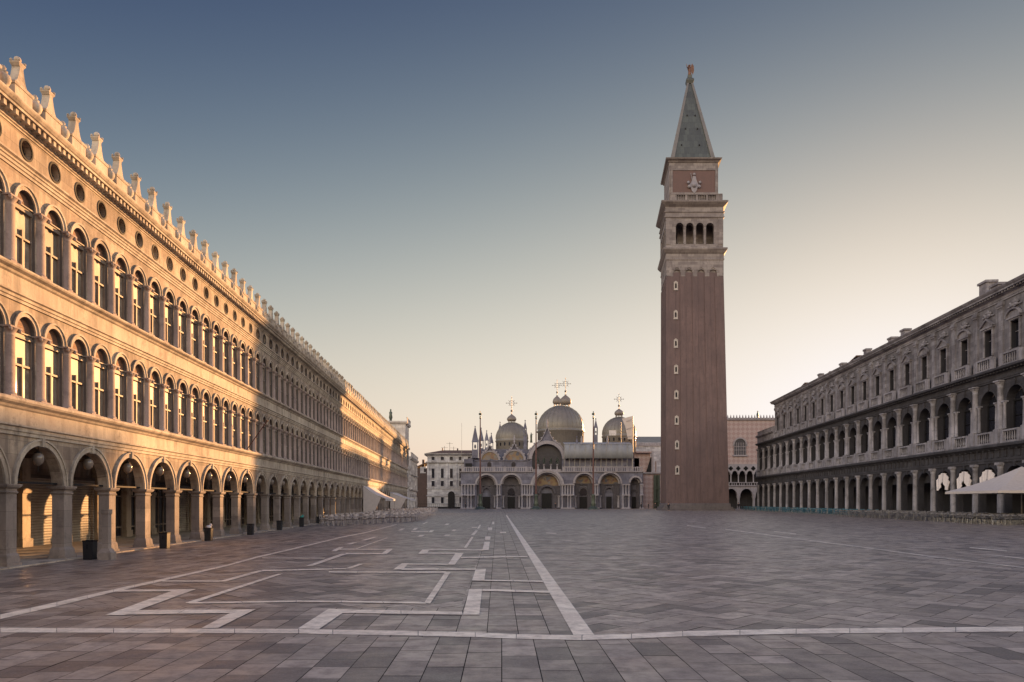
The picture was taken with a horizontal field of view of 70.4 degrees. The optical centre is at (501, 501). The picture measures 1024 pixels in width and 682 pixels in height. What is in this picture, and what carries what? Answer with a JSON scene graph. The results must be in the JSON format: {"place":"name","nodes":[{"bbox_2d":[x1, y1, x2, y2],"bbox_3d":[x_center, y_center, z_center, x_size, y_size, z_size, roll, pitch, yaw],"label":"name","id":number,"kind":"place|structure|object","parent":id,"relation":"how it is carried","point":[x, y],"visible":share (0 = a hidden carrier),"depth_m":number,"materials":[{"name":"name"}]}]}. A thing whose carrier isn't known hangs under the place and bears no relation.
{"place":"outdoors","nodes":[
{"label":"outdoors","id":0,"kind":"place"},
{"bbox_2d":[417,460,426,506],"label":"red house","id":1,"kind":"structure","parent":0,"point":[422,485],"depth_m":232.00,"materials":[{"name":"paint"}]},
{"bbox_2d":[0,509,1023,681],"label":"paving","id":2,"kind":"structure","parent":0,"point":[519,661],"depth_m":13.87,"materials":[{"name":"stone"}]},
{"bbox_2d":[82,540,97,559],"bbox_3d":[-13.756,1.606,24.226,0.352,0.653,0.368,0,0,-3],"label":"litter bin","id":3,"kind":"object","parent":2,"relation":"on","point":[89,549],"visible":0.99,"depth_m":24.08,"materials":[{"name":"black plastic"}]},
{"bbox_2d":[97,509,115,559],"bbox_3d":[-13.190,1.093,24.234,0.420,1.680,0.400,0,0,-3],"label":"stone post","id":4,"kind":"object","parent":2,"relation":"on","point":[106,552],"visible":0.98,"depth_m":24.12,"materials":[{"name":"stone"}]},
{"bbox_2d":[159,532,170,548],"bbox_3d":[-13.933,1.597,29.975,0.352,0.672,0.368,0,0,-3],"label":"litter bin","id":5,"kind":"object","parent":2,"relation":"on","point":[164,540],"visible":1,"depth_m":29.83,"materials":[{"name":"black plastic"}]},
{"bbox_2d":[204,523,213,540],"bbox_3d":[-14.497,1.501,35.866,0.352,0.865,0.368,0,0,-3],"label":"litter bin","id":6,"kind":"object","parent":2,"relation":"on","point":[208,532],"visible":0.99,"depth_m":35.72,"materials":[{"name":"black plastic"}]},
{"bbox_2d":[246,524,253,534],"bbox_3d":[-14.671,1.606,42.339,0.352,0.653,0.368,0,0,-3],"label":"litter bin","id":7,"kind":"object","parent":2,"relation":"on","point":[250,529],"visible":1,"depth_m":42.19,"materials":[{"name":"black plastic"}]},
{"bbox_2d":[106,522,555,628],"bbox_3d":[-2.480,1.909,40.421,11.665,0.010,58.980,0,0,0],"label":"pavement inlay","id":8,"kind":"object","parent":2,"relation":"on","point":[473,603],"visible":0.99,"depth_m":14.65,"materials":[{"name":"stone"}]},
{"bbox_2d":[360,507,437,519],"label":"distant cafe chairs","id":9,"kind":"object","parent":2,"relation":"on","point":[429,511],"visible":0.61,"depth_m":89.62,"materials":[{"name":"metal"}]},
{"bbox_2d":[409,452,418,508],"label":"clock tower wing","id":10,"kind":"structure","parent":2,"relation":"on","point":[413,463],"depth_m":174.20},
{"bbox_2d":[474,411,485,508],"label":"flagpole","id":11,"kind":"object","parent":2,"relation":"on","point":[480,504],"visible":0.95,"depth_m":185.81,"materials":[{"name":"red metal"}]},
{"bbox_2d":[0,515,1023,639],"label":"pavement inlay","id":12,"kind":"object","parent":2,"relation":"on","point":[578,626],"visible":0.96,"depth_m":10.82,"materials":[{"name":"stone"}]},
{"bbox_2d":[530,413,541,508],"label":"flagpole","id":13,"kind":"object","parent":2,"relation":"on","point":[535,504],"visible":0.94,"depth_m":185.85,"materials":[{"name":"red metal"}]},
{"bbox_2d":[587,411,598,508],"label":"flagpole","id":14,"kind":"object","parent":2,"relation":"on","point":[593,504],"visible":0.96,"depth_m":185.80,"materials":[{"name":"red metal"}]},
{"bbox_2d":[656,64,734,510],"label":"bell tower","id":15,"kind":"structure","parent":2,"relation":"on","point":[694,437],"depth_m":161.00,"materials":[{"name":"brick"}]},
{"bbox_2d":[727,411,774,508],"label":"gothic palace","id":16,"kind":"structure","parent":2,"relation":"on","point":[742,433],"depth_m":205.00,"materials":[{"name":"stone"}]},
{"bbox_2d":[733,437,747,455],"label":"window","id":17,"kind":"structure","parent":16,"relation":"in","point":[739,444],"depth_m":204.94,"materials":[{"name":"grey glass"}]},
{"bbox_2d":[741,506,826,512],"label":"distant cafe chairs","id":18,"kind":"object","parent":2,"relation":"on","point":[804,510],"visible":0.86,"depth_m":139.18,"materials":[{"name":"grey wicker"}]},
{"bbox_2d":[687,525,1023,567],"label":"worn pavement inlay","id":19,"kind":"object","parent":2,"relation":"on","point":[882,549],"visible":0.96,"depth_m":29.15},
{"bbox_2d":[835,510,935,518],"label":"distant cafe chairs","id":20,"kind":"object","parent":2,"relation":"on","point":[875,513],"visible":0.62,"depth_m":88.86,"materials":[{"name":"grey wicker"}]},
{"bbox_2d":[755,273,1023,520],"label":"palace building","id":21,"kind":"structure","parent":2,"relation":"on","point":[906,419],"depth_m":93.56,"materials":[{"name":"stone"}]},
{"bbox_2d":[787,402,792,425],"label":"window","id":22,"kind":"structure","parent":21,"relation":"in","point":[790,409],"depth_m":146.43,"materials":[{"name":"grey stone"}]},
{"bbox_2d":[794,398,799,423],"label":"window","id":23,"kind":"structure","parent":21,"relation":"in","point":[797,406],"depth_m":141.85,"materials":[{"name":"grey stone"}]},
{"bbox_2d":[802,394,807,420],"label":"window","id":24,"kind":"structure","parent":21,"relation":"in","point":[805,403],"depth_m":136.77,"materials":[{"name":"grey stone"}]},
{"bbox_2d":[810,391,815,417],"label":"window","id":25,"kind":"structure","parent":21,"relation":"in","point":[813,399],"depth_m":132.38,"materials":[{"name":"grey stone"}]},
{"bbox_2d":[818,387,824,414],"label":"window","id":26,"kind":"structure","parent":21,"relation":"in","point":[821,395],"depth_m":127.37,"materials":[{"name":"grey stone"}]},
{"bbox_2d":[827,382,834,411],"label":"window","id":27,"kind":"structure","parent":21,"relation":"in","point":[831,392],"depth_m":123.14,"materials":[{"name":"grey stone"}]},
{"bbox_2d":[837,378,844,408],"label":"window","id":28,"kind":"structure","parent":21,"relation":"in","point":[841,387],"depth_m":118.51,"materials":[{"name":"grey stone"}]},
{"bbox_2d":[848,373,855,404],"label":"window","id":29,"kind":"structure","parent":21,"relation":"in","point":[852,382],"depth_m":113.93,"materials":[{"name":"grey stone"}]},
{"bbox_2d":[859,367,868,400],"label":"window","id":30,"kind":"structure","parent":21,"relation":"in","point":[864,377],"depth_m":109.06,"materials":[{"name":"grey stone"}]},
{"bbox_2d":[872,361,881,395],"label":"window","id":31,"kind":"structure","parent":21,"relation":"in","point":[877,372],"depth_m":104.32,"materials":[{"name":"grey stone"}]},
{"bbox_2d":[886,355,895,390],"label":"window","id":32,"kind":"structure","parent":21,"relation":"in","point":[891,365],"depth_m":99.98,"materials":[{"name":"grey stone"}]},
{"bbox_2d":[893,422,896,447],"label":"window","id":33,"kind":"structure","parent":21,"relation":"in","point":[894,430],"depth_m":101.18,"materials":[{"name":"glass"}]},
{"bbox_2d":[901,347,911,385],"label":"window","id":34,"kind":"structure","parent":21,"relation":"in","point":[906,359],"depth_m":95.19,"materials":[{"name":"grey stone"}]},
{"bbox_2d":[908,418,912,444],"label":"window","id":35,"kind":"structure","parent":21,"relation":"in","point":[911,420],"depth_m":96.65,"materials":[{"name":"glass"}]},
{"bbox_2d":[917,339,929,379],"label":"window","id":36,"kind":"structure","parent":21,"relation":"in","point":[923,351],"depth_m":90.84,"materials":[{"name":"grey stone"}]},
{"bbox_2d":[925,413,929,442],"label":"window","id":37,"kind":"structure","parent":21,"relation":"in","point":[928,416],"depth_m":91.74,"materials":[{"name":"glass"}]},
{"bbox_2d":[935,331,948,373],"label":"window","id":38,"kind":"structure","parent":21,"relation":"in","point":[942,344],"depth_m":86.19,"materials":[{"name":"grey stone"}]},
{"bbox_2d":[936,473,949,490],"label":"drape","id":39,"kind":"object","parent":21,"relation":"hanging from","point":[943,478],"visible":1,"depth_m":85.79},
{"bbox_2d":[943,408,949,438],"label":"window","id":40,"kind":"structure","parent":21,"relation":"in","point":[945,418],"depth_m":87.07,"materials":[{"name":"glass"}]},
{"bbox_2d":[956,321,970,366],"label":"window","id":41,"kind":"structure","parent":21,"relation":"in","point":[963,334],"depth_m":81.40,"materials":[{"name":"grey stone"}]},
{"bbox_2d":[957,471,971,488],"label":"drape","id":42,"kind":"object","parent":21,"relation":"hanging from","point":[964,476],"visible":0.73,"depth_m":81.24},
{"bbox_2d":[964,402,971,435],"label":"window","id":43,"kind":"structure","parent":21,"relation":"in","point":[967,414],"depth_m":82.42,"materials":[{"name":"glass"}]},
{"bbox_2d":[979,470,994,481],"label":"drape","id":44,"kind":"object","parent":21,"relation":"hanging from","point":[987,475],"visible":0.48,"depth_m":76.90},
{"bbox_2d":[978,310,995,357],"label":"window","id":45,"kind":"structure","parent":21,"relation":"in","point":[987,324],"depth_m":76.79,"materials":[{"name":"grey stone"}]},
{"bbox_2d":[987,396,995,431],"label":"window","id":46,"kind":"structure","parent":21,"relation":"in","point":[991,407],"depth_m":77.69,"materials":[{"name":"glass"}]},
{"bbox_2d":[1004,298,1022,348],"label":"window","id":47,"kind":"structure","parent":21,"relation":"in","point":[1013,313],"depth_m":72.39,"materials":[{"name":"grey stone"}]},
{"bbox_2d":[1013,389,1023,427],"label":"window","id":48,"kind":"structure","parent":21,"relation":"in","point":[1018,402],"depth_m":72.98,"materials":[{"name":"glass"}]},
{"bbox_2d":[945,466,1023,522],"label":"canopy","id":49,"kind":"object","parent":2,"relation":"on","point":[1011,482],"visible":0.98,"depth_m":64.32,"materials":[{"name":"beige fabric"}]},
{"bbox_2d":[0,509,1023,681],"bbox_3d":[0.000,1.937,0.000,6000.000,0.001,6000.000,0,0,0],"label":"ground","id":50,"kind":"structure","parent":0,"point":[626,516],"depth_m":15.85,"materials":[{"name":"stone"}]},
{"bbox_2d":[0,56,408,569],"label":"arcaded building","id":51,"kind":"structure","parent":50,"relation":"on","point":[144,337],"depth_m":30.37,"materials":[{"name":"stone"}]},
{"bbox_2d":[0,324,2,392],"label":"window","id":52,"kind":"structure","parent":51,"relation":"in","point":[1,326],"depth_m":21.08,"materials":[{"name":"paint"}]},
{"bbox_2d":[0,189,2,254],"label":"window","id":53,"kind":"structure","parent":51,"relation":"in","point":[0,189],"depth_m":21.08,"materials":[{"name":"glass"}]},
{"bbox_2d":[15,318,33,399],"bbox_3d":[-14.634,-4.367,22.128,0.170,2.540,0.980,0,0,-3],"label":"window","id":54,"kind":"structure","parent":51,"relation":"in","point":[23,341],"depth_m":22.30,"materials":[{"name":"paint"}]},
{"bbox_2d":[15,191,33,270],"bbox_3d":[-14.634,-8.267,22.128,0.170,2.540,0.980,0,0,-3],"label":"window","id":55,"kind":"structure","parent":51,"relation":"in","point":[23,213],"depth_m":22.30,"materials":[{"name":"glass"}]},
{"bbox_2d":[20,138,33,161],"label":"round window","id":56,"kind":"structure","parent":51,"relation":"in","point":[23,139],"depth_m":22.16,"materials":[{"name":"stone"}]},
{"bbox_2d":[32,447,44,471],"bbox_3d":[-14.784,-1.352,23.129,0.360,0.790,0.360,0,0,0],"label":"hanging lamp","id":57,"kind":"object","parent":51,"relation":"hanging from","point":[38,458],"visible":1,"depth_m":23.03,"materials":[{"name":"glass"}]},
{"bbox_2d":[45,330,61,405],"bbox_3d":[-14.701,-4.367,23.640,0.170,2.540,0.980,0,0,-3],"label":"window","id":58,"kind":"structure","parent":51,"relation":"in","point":[52,351],"depth_m":23.85,"materials":[{"name":"paint"}]},
{"bbox_2d":[45,211,61,285],"bbox_3d":[-14.701,-8.267,23.640,0.170,2.540,0.980,0,0,-3],"label":"window","id":59,"kind":"structure","parent":51,"relation":"in","point":[52,232],"depth_m":23.85,"materials":[{"name":"glass"}]},
{"bbox_2d":[49,162,60,183],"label":"round window","id":60,"kind":"structure","parent":51,"relation":"in","point":[50,172],"depth_m":23.65,"materials":[{"name":"stone"}]},
{"bbox_2d":[71,340,85,411],"bbox_3d":[-14.770,-4.367,25.155,0.170,2.540,0.980,0,0,-3],"label":"window","id":61,"kind":"structure","parent":51,"relation":"in","point":[77,360],"depth_m":25.37,"materials":[{"name":"paint"}]},
{"bbox_2d":[71,229,85,298],"bbox_3d":[-14.770,-8.267,25.155,0.170,2.540,0.980,0,0,-3],"label":"window","id":62,"kind":"structure","parent":51,"relation":"in","point":[77,248],"depth_m":25.37,"materials":[{"name":"glass"}]},
{"bbox_2d":[74,182,84,202],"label":"round window","id":63,"kind":"structure","parent":51,"relation":"in","point":[77,183],"depth_m":25.17,"materials":[{"name":"stone"}]},
{"bbox_2d":[82,456,93,469],"bbox_3d":[-14.919,-1.352,26.156,0.360,0.790,0.360,0,0,0],"label":"hanging lamp","id":64,"kind":"object","parent":51,"relation":"hanging from","point":[88,463],"visible":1,"depth_m":26.05,"materials":[{"name":"glass"}]},
{"bbox_2d":[94,349,106,416],"bbox_3d":[-14.837,-4.367,26.668,0.170,2.540,0.980,0,0,-3],"label":"window","id":65,"kind":"structure","parent":51,"relation":"in","point":[99,368],"depth_m":26.88,"materials":[{"name":"paint"}]},
{"bbox_2d":[94,245,106,309],"bbox_3d":[-14.837,-8.267,26.668,0.170,2.540,0.980,0,0,-3],"label":"window","id":66,"kind":"structure","parent":51,"relation":"in","point":[99,261],"depth_m":26.88,"materials":[{"name":"glass"}]},
{"bbox_2d":[97,201,106,219],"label":"round window","id":67,"kind":"structure","parent":51,"relation":"in","point":[102,202],"depth_m":26.69,"materials":[{"name":"stone"}]},
{"bbox_2d":[116,484,121,537],"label":"shop window","id":68,"kind":"structure","parent":51,"relation":"in","point":[119,493],"depth_m":38.64,"materials":[{"name":"black glass"}]},
{"bbox_2d":[115,358,125,421],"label":"window","id":69,"kind":"structure","parent":51,"relation":"in","point":[119,374],"depth_m":28.41,"materials":[{"name":"glass"}]},
{"bbox_2d":[115,259,125,319],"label":"window","id":70,"kind":"structure","parent":51,"relation":"in","point":[119,274],"depth_m":28.41,"materials":[{"name":"glass"}]},
{"bbox_2d":[123,459,131,477],"bbox_3d":[-15.055,-1.352,29.183,0.360,0.790,0.360,0,0,0],"label":"hanging lamp","id":71,"kind":"object","parent":51,"relation":"hanging from","point":[127,467],"visible":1,"depth_m":29.08,"materials":[{"name":"glass"}]},
{"bbox_2d":[131,485,135,535],"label":"shop window","id":72,"kind":"structure","parent":51,"relation":"in","point":[133,498],"depth_m":40.35,"materials":[{"name":"black glass"}]},
{"bbox_2d":[133,365,142,425],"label":"window","id":73,"kind":"structure","parent":51,"relation":"in","point":[137,382],"depth_m":29.96,"materials":[{"name":"glass"}]},
{"bbox_2d":[133,272,142,328],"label":"window","id":74,"kind":"structure","parent":51,"relation":"in","point":[137,286],"depth_m":29.96,"materials":[{"name":"glass"}]},
{"bbox_2d":[150,372,158,428],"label":"window","id":75,"kind":"structure","parent":51,"relation":"in","point":[153,386],"depth_m":31.47,"materials":[{"name":"glass"}]},
{"bbox_2d":[150,283,158,336],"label":"window","id":76,"kind":"structure","parent":51,"relation":"in","point":[153,296],"depth_m":31.47,"materials":[{"name":"glass"}]},
{"bbox_2d":[155,463,163,479],"bbox_3d":[-15.190,-1.352,32.210,0.360,0.790,0.360,0,0,0],"label":"hanging lamp","id":77,"kind":"object","parent":51,"relation":"hanging from","point":[159,470],"visible":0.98,"depth_m":32.10,"materials":[{"name":"metal"}]},
{"bbox_2d":[155,486,165,532],"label":"shop window","id":78,"kind":"structure","parent":51,"relation":"in","point":[160,500],"depth_m":43.88,"materials":[{"name":"black glass"}]},
{"bbox_2d":[165,378,172,432],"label":"window","id":79,"kind":"structure","parent":51,"relation":"in","point":[168,392],"depth_m":33.04,"materials":[{"name":"glass"}]},
{"bbox_2d":[165,293,172,344],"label":"window","id":80,"kind":"structure","parent":51,"relation":"in","point":[168,306],"depth_m":33.04,"materials":[{"name":"glass"}]},
{"bbox_2d":[179,384,185,435],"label":"window","id":81,"kind":"structure","parent":51,"relation":"in","point":[181,396],"depth_m":34.53,"materials":[{"name":"paint"}]},
{"bbox_2d":[179,302,185,351],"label":"window","id":82,"kind":"structure","parent":51,"relation":"in","point":[181,313],"depth_m":34.53,"materials":[{"name":"glass"}]},
{"bbox_2d":[182,466,189,481],"bbox_3d":[-15.325,-1.352,35.237,0.360,0.790,0.360,0,0,0],"label":"hanging lamp","id":83,"kind":"object","parent":51,"relation":"hanging from","point":[186,473],"visible":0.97,"depth_m":35.13,"materials":[{"name":"glass"}]},
{"bbox_2d":[191,389,197,437],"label":"window","id":84,"kind":"structure","parent":51,"relation":"in","point":[194,401],"depth_m":36.10,"materials":[{"name":"paint"}]},
{"bbox_2d":[191,311,197,357],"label":"window","id":85,"kind":"structure","parent":51,"relation":"in","point":[193,322],"depth_m":36.08,"materials":[{"name":"glass"}]},
{"bbox_2d":[203,488,204,528],"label":"shop window","id":86,"kind":"structure","parent":51,"relation":"in","point":[203,488],"depth_m":50.96,"materials":[{"name":"black glass"}]},
{"bbox_2d":[203,394,208,440],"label":"window","id":87,"kind":"structure","parent":51,"relation":"in","point":[205,405],"depth_m":37.53,"materials":[{"name":"paint"}]},
{"bbox_2d":[203,319,208,362],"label":"window","id":88,"kind":"structure","parent":51,"relation":"in","point":[205,329],"depth_m":37.53,"materials":[{"name":"glass"}]},
{"bbox_2d":[210,489,212,527],"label":"shop window","id":89,"kind":"structure","parent":51,"relation":"in","point":[211,498],"depth_m":52.54,"materials":[{"name":"black glass"}]},
{"bbox_2d":[213,398,218,442],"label":"window","id":90,"kind":"structure","parent":51,"relation":"in","point":[215,411],"depth_m":39.16,"materials":[{"name":"paint"}]},
{"bbox_2d":[213,326,218,368],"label":"window","id":91,"kind":"structure","parent":51,"relation":"in","point":[215,338],"depth_m":39.16,"materials":[{"name":"glass"}]},
{"bbox_2d":[223,402,227,444],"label":"window","id":92,"kind":"structure","parent":51,"relation":"in","point":[224,411],"depth_m":40.66,"materials":[{"name":"paint"}]},
{"bbox_2d":[223,333,227,373],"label":"window","id":93,"kind":"structure","parent":51,"relation":"in","point":[224,341],"depth_m":40.65,"materials":[{"name":"glass"}]},
{"bbox_2d":[225,490,230,525],"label":"shop window","id":94,"kind":"structure","parent":51,"relation":"in","point":[228,497],"depth_m":56.12,"materials":[{"name":"black glass"}]},
{"bbox_2d":[232,406,235,446],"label":"window","id":95,"kind":"structure","parent":51,"relation":"in","point":[233,415],"depth_m":42.23,"materials":[{"name":"paint"}]},
{"bbox_2d":[232,340,235,378],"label":"window","id":96,"kind":"structure","parent":51,"relation":"in","point":[233,347],"depth_m":42.22,"materials":[{"name":"paint"}]},
{"bbox_2d":[241,409,243,448],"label":"window","id":97,"kind":"structure","parent":51,"relation":"in","point":[242,418],"depth_m":43.75,"materials":[{"name":"paint"}]},
{"bbox_2d":[241,345,244,381],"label":"window","id":98,"kind":"structure","parent":51,"relation":"in","point":[242,353],"depth_m":43.75,"materials":[{"name":"paint"}]},
{"bbox_2d":[241,490,244,524],"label":"shop window","id":99,"kind":"structure","parent":51,"relation":"in","point":[242,496],"depth_m":59.84,"materials":[{"name":"black glass"}]},
{"bbox_2d":[248,413,251,449],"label":"window","id":100,"kind":"structure","parent":51,"relation":"in","point":[250,421],"depth_m":45.22,"materials":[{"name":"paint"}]},
{"bbox_2d":[248,351,251,385],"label":"window","id":101,"kind":"structure","parent":51,"relation":"in","point":[249,359],"depth_m":45.22,"materials":[{"name":"paint"}]},
{"bbox_2d":[256,416,258,451],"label":"window","id":102,"kind":"structure","parent":51,"relation":"in","point":[257,423],"depth_m":46.71,"materials":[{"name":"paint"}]},
{"bbox_2d":[269,492,272,521],"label":"shop window","id":103,"kind":"structure","parent":51,"relation":"in","point":[271,497],"depth_m":68.33,"materials":[{"name":"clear glass"}]},
{"bbox_2d":[363,486,394,511],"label":"awning","id":104,"kind":"object","parent":51,"relation":"attached to","point":[371,498],"visible":0.91,"depth_m":91.99,"materials":[{"name":"beige fabric"}]},
{"bbox_2d":[390,492,415,510],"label":"awning","id":105,"kind":"object","parent":51,"relation":"attached to","point":[400,499],"visible":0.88,"depth_m":122.97,"materials":[{"name":"beige fabric"}]},
{"bbox_2d":[388,409,410,507],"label":"clock tower","id":106,"kind":"structure","parent":50,"relation":"on","point":[402,427],"depth_m":160.45,"materials":[{"name":"stone"}]},
{"bbox_2d":[417,504,459,508],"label":"iron fence","id":107,"kind":"object","parent":50,"relation":"on","point":[454,507],"visible":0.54,"depth_m":209.88,"materials":[{"name":"metal"}]},
{"bbox_2d":[424,443,471,506],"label":"palazzo","id":108,"kind":"structure","parent":50,"relation":"on","point":[443,478],"depth_m":215.00,"materials":[{"name":"stone"}]},
{"bbox_2d":[448,491,454,506],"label":"door","id":109,"kind":"structure","parent":108,"relation":"in","point":[451,495],"depth_m":214.67,"materials":[{"name":"wood"}]},
{"bbox_2d":[460,377,643,508],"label":"basilica","id":110,"kind":"structure","parent":50,"relation":"on","point":[508,472],"depth_m":207.30,"materials":[{"name":"stone"}]},
{"bbox_2d":[532,445,561,469],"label":"great window","id":111,"kind":"structure","parent":110,"relation":"in","point":[547,451],"depth_m":209.70,"materials":[{"name":"black glass"}]},
{"bbox_2d":[563,416,632,470],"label":"scaffold","id":112,"kind":"object","parent":110,"relation":"on","point":[579,450],"visible":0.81,"depth_m":206.89,"materials":[{"name":"metal"}]},
{"bbox_2d":[0,0,1023,467],"label":"sky","id":113,"kind":"structure","parent":0,"point":[455,204],"materials":[{"name":"blue"}]},
{"bbox_2d":[633,451,660,508],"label":"gate building","id":114,"kind":"structure","parent":0,"point":[651,487],"depth_m":209.00,"materials":[{"name":"stone"}]},
{"bbox_2d":[636,437,660,471],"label":"pale block","id":115,"kind":"structure","parent":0,"point":[648,444],"depth_m":262.00,"materials":[{"name":"stone"}]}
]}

